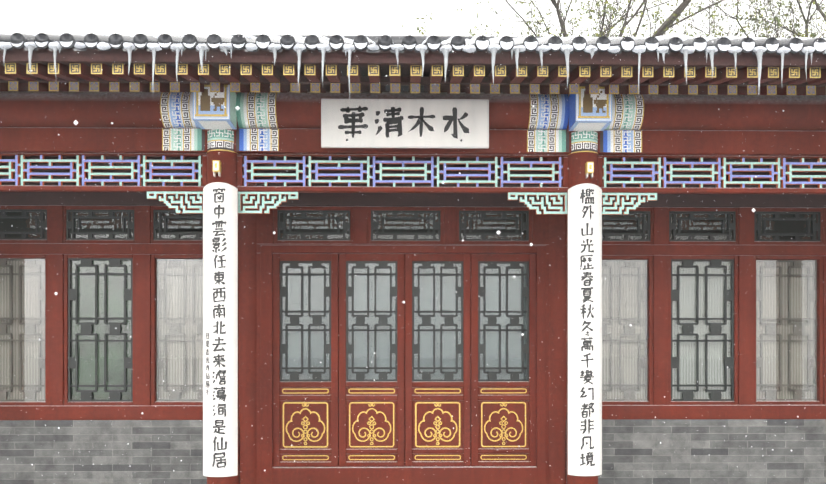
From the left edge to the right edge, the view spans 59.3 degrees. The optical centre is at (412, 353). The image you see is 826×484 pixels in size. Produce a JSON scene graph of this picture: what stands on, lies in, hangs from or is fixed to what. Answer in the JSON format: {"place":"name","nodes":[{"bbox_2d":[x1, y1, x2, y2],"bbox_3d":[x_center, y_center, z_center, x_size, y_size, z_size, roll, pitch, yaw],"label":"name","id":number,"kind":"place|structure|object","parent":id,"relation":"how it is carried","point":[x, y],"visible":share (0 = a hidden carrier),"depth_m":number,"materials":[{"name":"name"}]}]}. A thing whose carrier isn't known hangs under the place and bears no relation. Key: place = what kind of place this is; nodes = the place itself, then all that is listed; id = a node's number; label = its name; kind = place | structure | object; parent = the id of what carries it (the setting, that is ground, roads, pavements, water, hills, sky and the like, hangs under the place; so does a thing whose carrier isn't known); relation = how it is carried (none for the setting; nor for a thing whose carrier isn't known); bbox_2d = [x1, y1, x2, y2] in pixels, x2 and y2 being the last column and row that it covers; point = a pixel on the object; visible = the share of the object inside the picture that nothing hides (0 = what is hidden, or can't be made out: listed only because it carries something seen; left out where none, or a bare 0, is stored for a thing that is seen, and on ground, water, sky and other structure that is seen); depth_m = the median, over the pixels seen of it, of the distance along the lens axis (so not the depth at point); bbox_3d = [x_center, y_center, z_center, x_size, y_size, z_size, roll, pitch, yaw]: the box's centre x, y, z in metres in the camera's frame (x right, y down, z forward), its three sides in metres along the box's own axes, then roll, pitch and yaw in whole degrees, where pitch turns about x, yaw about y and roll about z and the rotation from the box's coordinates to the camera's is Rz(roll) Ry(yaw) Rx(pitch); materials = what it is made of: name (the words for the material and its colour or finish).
{"place":"outdoors","nodes":[
{"label":"outdoors","id":0,"kind":"place"},
{"bbox_2d":[0,32,825,53],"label":"roof snow","id":1,"kind":"structure","parent":0,"point":[466,48],"depth_m":6.37,"materials":[{"name":"white snow"}]},
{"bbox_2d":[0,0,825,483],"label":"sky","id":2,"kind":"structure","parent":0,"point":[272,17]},
{"bbox_2d":[0,0,825,483],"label":"snowfall","id":3,"kind":"object","parent":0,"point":[498,232],"depth_m":2.83,"materials":[{"name":"white"}]},
{"bbox_2d":[354,0,686,36],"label":"tree","id":4,"kind":"object","parent":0,"point":[561,19],"depth_m":17.53,"materials":[{"name":"plant"}]},
{"bbox_2d":[402,0,645,36],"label":"tree","id":5,"kind":"object","parent":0,"point":[575,22],"depth_m":14.89,"materials":[{"name":"plant"}]},
{"bbox_2d":[457,0,704,36],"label":"tree","id":6,"kind":"object","parent":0,"point":[585,21],"depth_m":14.01,"materials":[{"name":"plant"}]},
{"bbox_2d":[480,0,825,36],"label":"tree","id":7,"kind":"object","parent":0,"point":[665,25],"depth_m":19.27,"materials":[{"name":"plant"}]},
{"bbox_2d":[598,0,825,37],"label":"tree","id":8,"kind":"object","parent":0,"point":[773,23],"depth_m":15.88,"materials":[{"name":"plant"}]},
{"bbox_2d":[623,0,825,37],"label":"tree","id":9,"kind":"object","parent":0,"point":[799,5],"depth_m":22.00,"materials":[{"name":"plant"}]},
{"bbox_2d":[634,0,825,37],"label":"tree","id":10,"kind":"object","parent":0,"point":[757,24],"depth_m":14.83,"materials":[{"name":"plant"}]},
{"bbox_2d":[711,0,824,37],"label":"tree","id":11,"kind":"object","parent":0,"point":[763,16],"depth_m":16.17,"materials":[{"name":"plant"}]},
{"bbox_2d":[761,1,825,37],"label":"tree","id":12,"kind":"object","parent":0,"point":[802,22],"depth_m":13.86,"materials":[{"name":"plant"}]},
{"bbox_2d":[781,11,825,37],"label":"tree","id":13,"kind":"object","parent":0,"point":[814,23],"depth_m":17.02,"materials":[{"name":"green plant"}]},
{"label":"platform","id":14,"kind":"structure","parent":0,"visible":0},
{"bbox_2d":[0,156,825,483],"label":"wall frames","id":15,"kind":"structure","parent":14,"relation":"on","point":[494,464],"depth_m":8.71,"materials":[{"name":"red paint"}]},
{"bbox_2d":[282,388,526,459],"bbox_3d":[-0.099,0.853,8.733,2.942,0.859,0.001,0,0,-1],"label":"gold ornament","id":16,"kind":"object","parent":15,"relation":"attached to","point":[370,433],"depth_m":8.73,"materials":[{"name":"gold metal"}]},
{"bbox_2d":[0,212,816,401],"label":"window glass","id":17,"kind":"object","parent":15,"relation":"on","point":[415,315],"depth_m":8.77,"materials":[{"name":"grey glass"}]},
{"bbox_2d":[0,258,816,401],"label":"curtains","id":18,"kind":"object","parent":15,"relation":"attached to","point":[644,361],"depth_m":8.81,"materials":[{"name":"grey fabric"}]},
{"bbox_2d":[0,209,819,401],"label":"lattice window","id":19,"kind":"structure","parent":15,"relation":"attached to","point":[86,395],"depth_m":8.74,"materials":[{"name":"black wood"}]},
{"bbox_2d":[0,91,825,483],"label":"columns and beams","id":20,"kind":"structure","parent":14,"relation":"on","point":[34,111],"depth_m":7.38,"materials":[{"name":"red paint"}]},
{"bbox_2d":[203,182,601,476],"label":"couplet boards","id":21,"kind":"object","parent":20,"relation":"attached to","point":[575,247],"depth_m":7.33,"materials":[{"name":"white wood"}]},
{"bbox_2d":[206,188,594,467],"bbox_3d":[-0.126,-0.256,7.315,3.926,2.812,0.051,0,0,-1],"label":"calligraphy lettering","id":22,"kind":"object","parent":21,"relation":"attached to","point":[220,395],"depth_m":7.28},
{"bbox_2d":[202,94,602,164],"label":"beam heads","id":23,"kind":"object","parent":20,"relation":"on","point":[544,159],"depth_m":7.39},
{"bbox_2d":[213,160,593,178],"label":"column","id":24,"kind":"structure","parent":20,"relation":"attached to","point":[589,169],"depth_m":7.29,"materials":[{"name":"red wood"}]},
{"bbox_2d":[0,127,825,193],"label":"architrave","id":25,"kind":"object","parent":20,"relation":"attached to","point":[701,141],"depth_m":7.44,"materials":[{"name":"red paint"}]},
{"bbox_2d":[160,85,643,154],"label":"painted beam ends","id":26,"kind":"object","parent":25,"relation":"attached to","point":[540,116],"depth_m":7.33,"materials":[{"name":"multicoloured paint"}]},
{"bbox_2d":[147,191,656,214],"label":"brackets","id":27,"kind":"object","parent":25,"relation":"attached to","point":[290,197],"depth_m":7.49,"materials":[{"name":"green"}]},
{"bbox_2d":[321,99,488,148],"bbox_3d":[-0.080,-2.297,7.344,1.674,0.483,0.205,0,0,-1],"label":"plaque","id":28,"kind":"object","parent":25,"relation":"attached to","point":[332,138],"depth_m":7.24,"materials":[{"name":"white paint"}]},
{"bbox_2d":[322,99,487,146],"bbox_3d":[-0.078,-2.297,7.240,1.655,0.463,0.001,0,0,-1],"label":"sign lettering","id":29,"kind":"object","parent":28,"relation":"attached to","point":[389,121],"depth_m":7.24},
{"bbox_2d":[0,155,825,187],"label":"lattice frieze","id":30,"kind":"object","parent":25,"relation":"attached to","point":[760,184],"depth_m":7.48,"materials":[{"name":"multicoloured"}]},
{"bbox_2d":[0,63,825,94],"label":"rafters","id":31,"kind":"object","parent":20,"relation":"on","point":[557,74],"depth_m":6.74,"materials":[{"name":"red paint"}]},
{"bbox_2d":[0,48,825,86],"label":"eave boards","id":32,"kind":"object","parent":31,"relation":"on","point":[381,58],"depth_m":6.45,"materials":[{"name":"brown wood"}]},
{"bbox_2d":[0,33,825,91],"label":"roof tiles","id":33,"kind":"object","parent":32,"relation":"on","point":[288,39],"depth_m":6.38,"materials":[{"name":"grey tile"}]},
{"bbox_2d":[3,45,812,95],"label":"icicles","id":34,"kind":"object","parent":33,"relation":"hanging from","point":[445,52],"depth_m":6.37,"materials":[{"name":"white ice"}]},
{"bbox_2d":[0,419,825,483],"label":"brick wall","id":35,"kind":"structure","parent":14,"relation":"on","point":[180,439],"depth_m":8.70,"materials":[{"name":"grey brick"}]},
{"bbox_2d":[404,214,817,465],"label":"door gaps","id":36,"kind":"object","parent":14,"relation":"on","point":[470,354],"depth_m":8.89,"materials":[{"name":"red paint"}]}
]}

